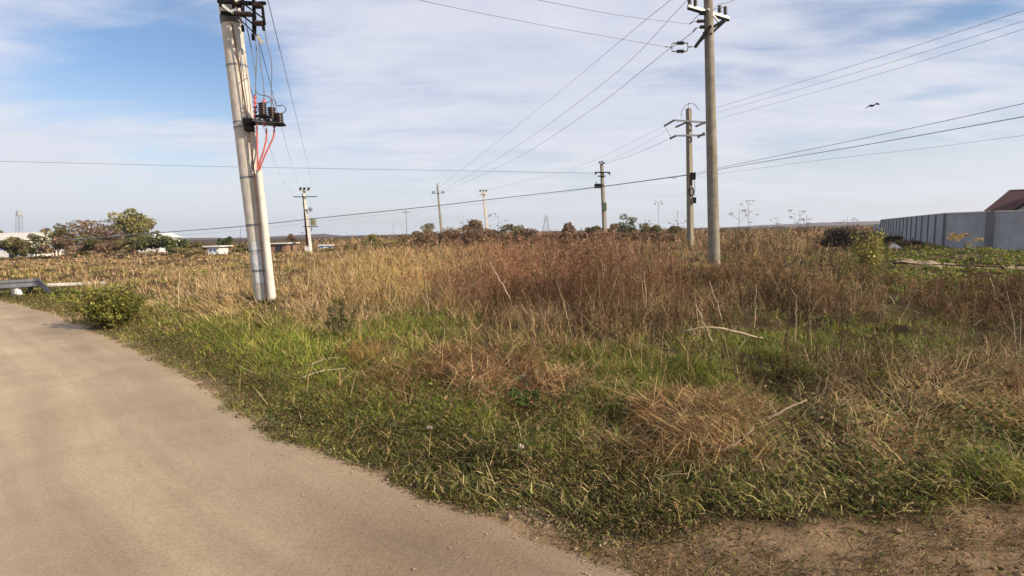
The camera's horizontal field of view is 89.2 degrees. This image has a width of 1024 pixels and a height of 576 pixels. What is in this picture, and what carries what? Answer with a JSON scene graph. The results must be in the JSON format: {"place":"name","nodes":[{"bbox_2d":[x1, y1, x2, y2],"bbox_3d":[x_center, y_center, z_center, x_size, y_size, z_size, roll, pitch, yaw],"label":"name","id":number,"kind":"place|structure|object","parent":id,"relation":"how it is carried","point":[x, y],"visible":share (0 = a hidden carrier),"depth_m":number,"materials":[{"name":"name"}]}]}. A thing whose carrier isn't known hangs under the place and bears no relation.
{"place":"outdoors","nodes":[
{"label":"outdoors","id":0,"kind":"place"},
{"bbox_2d":[0,300,635,575],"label":"road","id":1,"kind":"structure","parent":0,"point":[76,401],"depth_m":3.22,"materials":[{"name":"concrete"}]},
{"bbox_2d":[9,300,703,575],"bbox_3d":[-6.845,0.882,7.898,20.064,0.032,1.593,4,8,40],"label":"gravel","id":2,"kind":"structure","parent":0,"point":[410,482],"depth_m":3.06,"materials":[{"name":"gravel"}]},
{"bbox_2d":[79,221,879,241],"bbox_3d":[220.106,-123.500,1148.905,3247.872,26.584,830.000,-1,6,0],"label":"hills","id":3,"kind":"structure","parent":0,"point":[804,224],"depth_m":1276.40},
{"bbox_2d":[0,222,1023,575],"bbox_3d":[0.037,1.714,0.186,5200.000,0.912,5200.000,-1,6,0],"label":"ground","id":4,"kind":"structure","parent":0,"point":[816,540],"depth_m":3.54,"materials":[{"name":"soil"}]},
{"bbox_2d":[0,236,28,258],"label":"hedge bush","id":5,"kind":"object","parent":4,"relation":"on","point":[7,244],"visible":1,"depth_m":58.82,"materials":[{"name":"green plant"}]},
{"bbox_2d":[15,211,22,232],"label":"antenna mast","id":6,"kind":"object","parent":4,"relation":"on","point":[18,213],"visible":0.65,"depth_m":167.97,"materials":[{"name":"metal"}]},
{"bbox_2d":[0,279,50,295],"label":"guardrail","id":7,"kind":"object","parent":4,"relation":"on","point":[30,284],"visible":0.77,"depth_m":15.31,"materials":[{"name":"metal"}]},
{"bbox_2d":[0,232,64,257],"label":"long building","id":8,"kind":"structure","parent":4,"relation":"on","point":[23,236],"depth_m":67.51,"materials":[{"name":"white paint"}]},
{"bbox_2d":[11,233,53,256],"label":"hedge bush","id":9,"kind":"object","parent":4,"relation":"on","point":[32,237],"visible":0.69,"depth_m":63.63,"materials":[{"name":"green plant"}]},
{"bbox_2d":[35,234,77,257],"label":"hedge bush","id":10,"kind":"object","parent":4,"relation":"on","point":[65,245],"visible":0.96,"depth_m":59.36,"materials":[{"name":"brown plant"}]},
{"bbox_2d":[39,223,75,255],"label":"tree","id":11,"kind":"object","parent":4,"relation":"on","point":[62,229],"visible":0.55,"depth_m":69.12,"materials":[{"name":"green plant"}]},
{"bbox_2d":[47,281,106,286],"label":"concrete beam","id":12,"kind":"structure","parent":4,"relation":"on","point":[60,284],"depth_m":17.44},
{"bbox_2d":[67,234,99,255],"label":"hedge bush","id":13,"kind":"object","parent":4,"relation":"on","point":[89,244],"visible":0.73,"depth_m":64.23,"materials":[{"name":"green plant"}]},
{"bbox_2d":[64,219,127,253],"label":"tree","id":14,"kind":"object","parent":4,"relation":"on","point":[103,231],"visible":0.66,"depth_m":70.84,"materials":[{"name":"brown plant"}]},
{"bbox_2d":[65,281,155,330],"bbox_3d":[-7.331,0.333,9.490,1.339,0.870,1.157,2,7,30],"label":"verge bush","id":15,"kind":"object","parent":4,"relation":"on","point":[106,309],"visible":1,"depth_m":9.32,"materials":[{"name":"green plant"}]},
{"bbox_2d":[93,240,128,253],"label":"hedge bush","id":16,"kind":"object","parent":4,"relation":"on","point":[103,246],"visible":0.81,"depth_m":63.07,"materials":[{"name":"brown plant"}]},
{"bbox_2d":[107,208,156,253],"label":"autumn tree","id":17,"kind":"object","parent":4,"relation":"on","point":[132,224],"visible":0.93,"depth_m":73.50,"materials":[{"name":"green plant"}]},
{"bbox_2d":[114,236,150,254],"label":"hedge bush","id":18,"kind":"object","parent":4,"relation":"on","point":[131,244],"visible":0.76,"depth_m":60.59,"materials":[{"name":"green plant"}]},
{"bbox_2d":[136,230,172,255],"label":"hedge bush","id":19,"kind":"object","parent":4,"relation":"on","point":[156,242],"visible":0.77,"depth_m":60.65,"materials":[{"name":"green plant"}]},
{"bbox_2d":[138,233,180,251],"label":"white building","id":20,"kind":"structure","parent":4,"relation":"on","point":[173,236],"depth_m":78.80,"materials":[{"name":"paint"}]},
{"bbox_2d":[162,235,191,255],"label":"hedge bush","id":21,"kind":"object","parent":4,"relation":"on","point":[170,245],"visible":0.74,"depth_m":59.17,"materials":[{"name":"green plant"}]},
{"bbox_2d":[172,247,206,256],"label":"scrub bush","id":22,"kind":"object","parent":4,"relation":"on","point":[192,251],"visible":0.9,"depth_m":49.72,"materials":[{"name":"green plant"}]},
{"bbox_2d":[184,242,207,249],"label":"hedge bush","id":23,"kind":"object","parent":4,"relation":"on","point":[197,244],"visible":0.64,"depth_m":58.32,"materials":[{"name":"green plant"}]},
{"bbox_2d":[202,245,232,254],"bbox_3d":[-33.289,-4.191,58.813,1.920,1.230,2.700,-1,6,0],"label":"white cabin","id":24,"kind":"object","parent":4,"relation":"on","point":[221,249],"visible":0.82,"depth_m":57.84,"materials":[{"name":"paint"}]},
{"bbox_2d":[216,236,232,250],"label":"field bush","id":25,"kind":"object","parent":4,"relation":"on","point":[228,240],"visible":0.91,"depth_m":59.17,"materials":[{"name":"green plant"}]},
{"bbox_2d":[231,245,245,253],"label":"field bush","id":26,"kind":"object","parent":4,"relation":"on","point":[240,248],"visible":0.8,"depth_m":59.40,"materials":[{"name":"green plant"}]},
{"bbox_2d":[217,0,285,304],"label":"utility pole","id":27,"kind":"object","parent":4,"relation":"on","point":[244,116],"visible":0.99,"depth_m":10.72,"materials":[{"name":"concrete"}]},
{"bbox_2d":[268,1,311,184],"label":"overhead wire","id":28,"kind":"object","parent":27,"relation":"attached to","point":[284,69],"visible":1,"depth_m":14.88,"materials":[{"name":"metal"}]},
{"bbox_2d":[270,242,299,252],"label":"brick shed","id":29,"kind":"structure","parent":4,"relation":"on","point":[285,246],"depth_m":59.82,"materials":[{"name":"brick"}]},
{"bbox_2d":[286,234,298,243],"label":"field bush","id":30,"kind":"object","parent":4,"relation":"on","point":[290,237],"visible":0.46,"depth_m":69.56,"materials":[{"name":"brown plant"}]},
{"bbox_2d":[293,187,317,250],"bbox_3d":[-23.442,-7.579,59.585,2.684,7.824,1.020,-1,6,0],"label":"utility pole","id":31,"kind":"object","parent":4,"relation":"on","point":[307,229],"visible":0.93,"depth_m":59.33,"materials":[{"name":"concrete"}]},
{"bbox_2d":[316,245,356,251],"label":"scrub bush","id":32,"kind":"object","parent":4,"relation":"on","point":[326,249],"visible":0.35,"depth_m":49.04,"materials":[{"name":"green plant"}]},
{"bbox_2d":[324,291,358,336],"bbox_3d":[-2.564,0.407,7.823,0.565,0.748,0.351,-1,6,0],"label":"leafy weed","id":33,"kind":"object","parent":4,"relation":"on","point":[342,318],"visible":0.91,"depth_m":7.77,"materials":[{"name":"green plant"}]},
{"bbox_2d":[325,333,372,359],"bbox_3d":[-2.028,0.734,6.539,0.383,0.335,0.609,5,9,44],"label":"weed","id":34,"kind":"object","parent":4,"relation":"on","point":[351,342],"visible":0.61,"depth_m":6.55,"materials":[{"name":"green plant"}]},
{"bbox_2d":[341,240,373,250],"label":"scrub bush","id":35,"kind":"object","parent":4,"relation":"on","point":[367,244],"visible":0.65,"depth_m":49.77,"materials":[{"name":"brown plant"}]},
{"bbox_2d":[338,330,397,369],"bbox_3d":[-1.640,0.667,5.973,0.461,0.514,0.858,4,8,40],"label":"grass tuft","id":36,"kind":"object","parent":4,"relation":"on","point":[365,352],"visible":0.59,"depth_m":5.88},
{"bbox_2d":[363,234,381,244],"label":"field bush","id":37,"kind":"object","parent":4,"relation":"on","point":[374,237],"visible":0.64,"depth_m":69.13,"materials":[{"name":"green plant"}]},
{"bbox_2d":[370,240,396,249],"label":"scrub bush","id":38,"kind":"object","parent":4,"relation":"on","point":[384,243],"visible":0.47,"depth_m":49.80,"materials":[{"name":"brown plant"}]},
{"bbox_2d":[390,238,414,248],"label":"scrub bush","id":39,"kind":"object","parent":4,"relation":"on","point":[404,242],"visible":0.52,"depth_m":49.14,"materials":[{"name":"brown plant"}]},
{"bbox_2d":[396,231,421,241],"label":"thicket bush","id":40,"kind":"object","parent":4,"relation":"on","point":[408,236],"visible":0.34,"depth_m":52.73,"materials":[{"name":"brown plant"}]},
{"bbox_2d":[412,223,434,237],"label":"field bush","id":41,"kind":"object","parent":4,"relation":"on","point":[427,225],"visible":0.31,"depth_m":69.09,"materials":[{"name":"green plant"}]},
{"bbox_2d":[408,228,441,248],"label":"thicket bush","id":42,"kind":"object","parent":4,"relation":"on","point":[428,235],"visible":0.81,"depth_m":46.98,"materials":[{"name":"brown plant"}]},
{"bbox_2d":[432,183,443,231],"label":"utility pole","id":43,"kind":"object","parent":4,"relation":"on","point":[440,221],"visible":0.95,"depth_m":84.94,"materials":[{"name":"grey concrete"}]},
{"bbox_2d":[433,226,462,246],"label":"thicket bush","id":44,"kind":"object","parent":4,"relation":"on","point":[444,234],"visible":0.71,"depth_m":49.30,"materials":[{"name":"brown plant"}]},
{"bbox_2d":[454,227,484,247],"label":"thicket bush","id":45,"kind":"object","parent":4,"relation":"on","point":[470,234],"visible":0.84,"depth_m":45.55,"materials":[{"name":"brown plant"}]},
{"bbox_2d":[459,219,492,242],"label":"field bush","id":46,"kind":"object","parent":4,"relation":"on","point":[477,223],"visible":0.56,"depth_m":61.15,"materials":[{"name":"brown plant"}]},
{"bbox_2d":[477,190,489,227],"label":"utility pole","id":47,"kind":"object","parent":4,"relation":"on","point":[483,192],"visible":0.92,"depth_m":93.81,"materials":[{"name":"concrete"}]},
{"bbox_2d":[474,228,500,245],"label":"thicket bush","id":48,"kind":"object","parent":4,"relation":"on","point":[488,233],"visible":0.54,"depth_m":49.65,"materials":[{"name":"brown plant"}]},
{"bbox_2d":[0,239,1023,575],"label":"green grass","id":49,"kind":"structure","parent":4,"relation":"on","point":[304,393],"depth_m":4.68,"materials":[{"name":"plant"}]},
{"bbox_2d":[681,326,762,339],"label":"dead branch","id":50,"kind":"object","parent":49,"relation":"on","point":[733,331],"visible":0.83,"depth_m":6.30,"materials":[{"name":"brown wood"}]},
{"bbox_2d":[0,222,1023,436],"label":"brown weeds","id":51,"kind":"object","parent":4,"relation":"on","point":[568,278],"visible":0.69,"depth_m":9.95,"materials":[{"name":"plant"}]},
{"bbox_2d":[0,228,1023,569],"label":"dry grass","id":52,"kind":"structure","parent":4,"relation":"on","point":[318,270],"depth_m":11.83,"materials":[{"name":"plant"}]},
{"bbox_2d":[499,223,524,235],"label":"field bush","id":53,"kind":"object","parent":4,"relation":"on","point":[513,228],"visible":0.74,"depth_m":69.52,"materials":[{"name":"green plant"}]},
{"bbox_2d":[506,386,540,416],"bbox_3d":[0.108,1.050,4.456,0.313,0.421,0.195,-1,6,0],"label":"green dock","id":54,"kind":"object","parent":4,"relation":"on","point":[517,393],"visible":0.64,"depth_m":4.45,"materials":[{"name":"green plant"}]},
{"bbox_2d":[514,228,542,246],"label":"thicket bush","id":55,"kind":"object","parent":4,"relation":"on","point":[529,231],"visible":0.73,"depth_m":47.13,"materials":[{"name":"brown plant"}]},
{"bbox_2d":[527,232,559,244],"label":"thicket bush","id":56,"kind":"object","parent":4,"relation":"on","point":[545,235],"visible":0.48,"depth_m":51.74,"materials":[{"name":"brown plant"}]},
{"bbox_2d":[561,222,574,240],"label":"field bush","id":57,"kind":"object","parent":4,"relation":"on","point":[567,226],"visible":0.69,"depth_m":71.39,"materials":[{"name":"brown plant"}]},
{"bbox_2d":[558,227,583,245],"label":"thicket bush","id":58,"kind":"object","parent":4,"relation":"on","point":[578,234],"visible":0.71,"depth_m":44.37,"materials":[{"name":"brown plant"}]},
{"bbox_2d":[542,401,605,436],"bbox_3d":[0.412,1.018,4.100,0.684,0.268,0.447,-7,8,-41],"label":"grass tuft","id":59,"kind":"object","parent":4,"relation":"on","point":[577,421],"visible":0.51,"depth_m":4.09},
{"bbox_2d":[155,359,1023,575],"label":"soil clods","id":60,"kind":"object","parent":4,"relation":"on","point":[509,516],"visible":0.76,"depth_m":2.64,"materials":[{"name":"soil"}]},
{"bbox_2d":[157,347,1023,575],"bbox_3d":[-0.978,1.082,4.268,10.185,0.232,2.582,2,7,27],"label":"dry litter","id":61,"kind":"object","parent":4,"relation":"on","point":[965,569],"visible":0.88,"depth_m":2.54,"materials":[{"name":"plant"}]},
{"bbox_2d":[584,225,601,234],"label":"field bush","id":62,"kind":"object","parent":4,"relation":"on","point":[593,229],"visible":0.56,"depth_m":65.21,"materials":[{"name":"green plant"}]},
{"bbox_2d":[583,232,606,246],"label":"thicket bush","id":63,"kind":"object","parent":4,"relation":"on","point":[590,235],"visible":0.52,"depth_m":44.07,"materials":[{"name":"brown plant"}]},
{"bbox_2d":[594,161,609,230],"bbox_3d":[9.936,-9.167,57.187,1.771,9.477,0.674,-2,6,-11],"label":"utility pole","id":64,"kind":"object","parent":4,"relation":"on","point":[604,205],"visible":0.95,"depth_m":57.02,"materials":[{"name":"grey concrete"}]},
{"bbox_2d":[0,161,563,172],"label":"overhead wire","id":65,"kind":"object","parent":64,"relation":"attached to","point":[270,167],"visible":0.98,"depth_m":51.76,"materials":[{"name":"metal"}]},
{"bbox_2d":[93,188,592,241],"bbox_3d":[-19.313,-7.983,57.310,57.349,4.657,1.280,-1,6,1],"label":"overhead wire","id":66,"kind":"object","parent":64,"relation":"attached to","point":[346,218],"visible":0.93,"depth_m":57.45,"materials":[{"name":"metal"}]},
{"bbox_2d":[595,230,622,242],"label":"thicket bush","id":67,"kind":"object","parent":4,"relation":"on","point":[607,232],"visible":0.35,"depth_m":44.53,"materials":[{"name":"brown plant"}]},
{"bbox_2d":[607,223,619,234],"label":"field bush","id":68,"kind":"object","parent":4,"relation":"on","point":[613,228],"visible":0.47,"depth_m":67.19,"materials":[{"name":"brown plant"}]},
{"bbox_2d":[614,214,637,232],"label":"field bush","id":69,"kind":"object","parent":4,"relation":"on","point":[628,227],"visible":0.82,"depth_m":75.34,"materials":[{"name":"green plant"}]},
{"bbox_2d":[232,309,1023,552],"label":"lodged grass","id":70,"kind":"structure","parent":4,"relation":"on","point":[726,501],"depth_m":3.23,"materials":[{"name":"plant"}]},
{"bbox_2d":[718,421,753,450],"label":"dead branch","id":71,"kind":"object","parent":70,"relation":"on","point":[744,435],"visible":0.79,"depth_m":3.41,"materials":[{"name":"brown wood"}]},
{"bbox_2d":[620,232,638,242],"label":"thicket bush","id":72,"kind":"object","parent":4,"relation":"on","point":[632,234],"visible":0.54,"depth_m":52.71,"materials":[{"name":"brown plant"}]},
{"bbox_2d":[636,231,660,243],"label":"thicket bush","id":73,"kind":"object","parent":4,"relation":"on","point":[650,234],"visible":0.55,"depth_m":48.62,"materials":[{"name":"brown plant"}]},
{"bbox_2d":[638,223,662,233],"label":"field bush","id":74,"kind":"object","parent":4,"relation":"on","point":[656,227],"visible":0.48,"depth_m":67.57,"materials":[{"name":"green plant"}]},
{"bbox_2d":[297,308,1023,504],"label":"hay","id":75,"kind":"object","parent":4,"relation":"on","point":[714,425],"visible":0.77,"depth_m":4.10},
{"bbox_2d":[764,397,806,421],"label":"dead branch","id":76,"kind":"object","parent":75,"relation":"on","point":[781,411],"visible":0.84,"depth_m":3.81,"materials":[{"name":"brown wood"}]},
{"bbox_2d":[647,231,681,244],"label":"thicket bush","id":77,"kind":"object","parent":4,"relation":"on","point":[669,236],"visible":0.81,"depth_m":46.67,"materials":[{"name":"brown plant"}]},
{"bbox_2d":[666,225,682,234],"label":"field bush","id":78,"kind":"object","parent":4,"relation":"on","point":[673,228],"visible":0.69,"depth_m":71.09,"materials":[{"name":"green plant"}]},
{"bbox_2d":[664,103,705,246],"bbox_3d":[13.566,-8.476,40.362,3.821,11.556,0.949,-1,6,0],"label":"utility pole","id":79,"kind":"object","parent":4,"relation":"on","point":[690,178],"visible":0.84,"depth_m":40.29,"materials":[{"name":"grey concrete"}]},
{"bbox_2d":[57,175,685,240],"bbox_3d":[-15.422,-7.874,54.196,63.503,4.526,14.039,0,6,13],"label":"service cable","id":80,"kind":"object","parent":79,"relation":"attached to","point":[380,211],"visible":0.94,"depth_m":54.49,"materials":[{"name":"metal"}]},
{"bbox_2d":[695,103,1023,173],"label":"service cable","id":81,"kind":"object","parent":79,"relation":"attached to","point":[881,134],"visible":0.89,"depth_m":25.24,"materials":[{"name":"rubber"}]},
{"bbox_2d":[698,116,1023,174],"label":"service cable","id":82,"kind":"object","parent":79,"relation":"attached to","point":[883,141],"visible":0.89,"depth_m":25.07,"materials":[{"name":"rubber"}]},
{"bbox_2d":[701,135,1023,176],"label":"overhead wire","id":83,"kind":"object","parent":79,"relation":"attached to","point":[879,153],"visible":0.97,"depth_m":31.24,"materials":[{"name":"metal"}]},
{"bbox_2d":[705,29,1022,122],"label":"overhead wire","id":84,"kind":"object","parent":79,"relation":"attached to","point":[887,71],"visible":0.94,"depth_m":23.14,"materials":[{"name":"metal"}]},
{"bbox_2d":[717,21,1022,112],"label":"overhead wire","id":85,"kind":"object","parent":79,"relation":"attached to","point":[896,60],"visible":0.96,"depth_m":22.65,"materials":[{"name":"metal"}]},
{"bbox_2d":[720,10,1023,106],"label":"overhead wire","id":86,"kind":"object","parent":79,"relation":"attached to","point":[891,53],"visible":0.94,"depth_m":22.95,"materials":[{"name":"metal"}]},
{"bbox_2d":[665,0,733,265],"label":"utility pole","id":87,"kind":"object","parent":4,"relation":"on","point":[708,26],"visible":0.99,"depth_m":20.77,"materials":[{"name":"grey concrete"}]},
{"bbox_2d":[420,0,664,46],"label":"overhead wire","id":88,"kind":"object","parent":87,"relation":"attached to","point":[534,23],"visible":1,"depth_m":17.11,"materials":[{"name":"metal"}]},
{"bbox_2d":[441,1,668,185],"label":"overhead wire","id":89,"kind":"object","parent":87,"relation":"attached to","point":[585,70],"visible":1,"depth_m":38.70,"materials":[{"name":"metal"}]},
{"bbox_2d":[444,49,668,191],"bbox_3d":[0.311,-13.757,53.019,5.864,2.507,66.916,-3,6,-15],"label":"overhead wire","id":90,"kind":"object","parent":87,"relation":"attached to","point":[590,110],"visible":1,"depth_m":34.54,"materials":[{"name":"metal"}]},
{"bbox_2d":[439,0,687,191],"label":"overhead wire","id":91,"kind":"object","parent":87,"relation":"attached to","point":[596,88],"visible":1,"depth_m":36.95,"materials":[{"name":"metal"}]},
{"bbox_2d":[539,0,687,23],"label":"overhead wire","id":92,"kind":"object","parent":87,"relation":"attached to","point":[609,13],"visible":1,"depth_m":17.88,"materials":[{"name":"metal"}]},
{"bbox_2d":[695,304,713,346],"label":"dry stalk","id":93,"kind":"object","parent":4,"relation":"on","point":[708,335],"visible":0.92,"depth_m":6.23,"materials":[{"name":"plant"}]},
{"bbox_2d":[780,252,798,347],"bbox_3d":[3.424,0.184,6.311,0.238,1.281,0.264,-1,6,0],"label":"dry stalk","id":94,"kind":"object","parent":4,"relation":"on","point":[790,299],"visible":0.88,"depth_m":6.30,"materials":[{"name":"plant"}]},
{"bbox_2d":[799,288,814,341],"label":"dry stalk","id":95,"kind":"object","parent":4,"relation":"on","point":[807,317],"visible":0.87,"depth_m":6.93,"materials":[{"name":"plant"}]},
{"bbox_2d":[821,298,858,351],"bbox_3d":[4.167,0.475,6.649,0.466,0.757,0.262,-3,7,-20],"label":"dry stalk","id":96,"kind":"object","parent":4,"relation":"on","point":[840,321],"visible":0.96,"depth_m":6.60,"materials":[{"name":"plant"}]},
{"bbox_2d":[816,226,877,251],"bbox_3d":[17.320,-2.485,27.089,2.666,1.511,2.423,-5,7,-29],"label":"dark brush","id":97,"kind":"object","parent":4,"relation":"on","point":[838,237],"visible":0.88,"depth_m":26.57,"materials":[{"name":"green plant"}]},
{"bbox_2d":[848,227,888,271],"bbox_3d":[11.686,-1.165,17.063,1.176,1.677,0.901,1,7,20],"label":"shrub","id":98,"kind":"object","parent":4,"relation":"on","point":[870,256],"visible":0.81,"depth_m":16.92,"materials":[{"name":"green plant"}]},
{"bbox_2d":[877,236,902,242],"bbox_3d":[28.996,-3.676,40.234,2.174,0.829,1.326,1,6,16],"label":"dark brush","id":99,"kind":"object","parent":4,"relation":"on","point":[887,238],"visible":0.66,"depth_m":39.74,"materials":[{"name":"brown plant"}]},
{"bbox_2d":[897,240,923,245],"bbox_3d":[26.120,-2.879,34.121,1.536,0.551,1.153,-1,6,0],"label":"brush","id":100,"kind":"object","parent":4,"relation":"on","point":[913,242],"visible":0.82,"depth_m":33.80,"materials":[{"name":"brown plant"}]},
{"bbox_2d":[907,346,954,371],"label":"grass tuft","id":101,"kind":"object","parent":4,"relation":"on","point":[927,360],"visible":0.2,"depth_m":5.44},
{"bbox_2d":[893,262,1003,269],"bbox_3d":[14.572,-0.696,17.475,0.084,0.237,2.930,-6,8,-39],"label":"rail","id":102,"kind":"object","parent":4,"relation":"on","point":[1002,267],"visible":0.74,"depth_m":17.12,"materials":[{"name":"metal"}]},
{"bbox_2d":[874,210,1023,250],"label":"concrete wall","id":103,"kind":"structure","parent":4,"relation":"on","point":[1007,226],"depth_m":29.38,"materials":[{"name":"concrete"}]},
{"bbox_2d":[947,232,983,252],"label":"yellow shrub","id":104,"kind":"object","parent":4,"relation":"on","point":[958,237],"visible":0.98,"depth_m":24.38,"materials":[{"name":"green plant"}]},
{"bbox_2d":[976,345,1023,398],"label":"grass tuft","id":105,"kind":"object","parent":4,"relation":"on","point":[1010,374],"visible":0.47,"depth_m":4.77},
{"bbox_2d":[984,189,1023,210],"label":"house","id":106,"kind":"structure","parent":4,"relation":"on","point":[1011,200],"depth_m":67.27,"materials":[{"name":"brown tile"}]},
{"bbox_2d":[0,0,1023,240],"label":"sky","id":107,"kind":"structure","parent":0,"point":[418,89],"materials":[{"name":"blue"}]},
{"bbox_2d":[897,259,1023,268],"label":"dirt path","id":108,"kind":"structure","parent":0,"point":[922,263],"depth_m":19.02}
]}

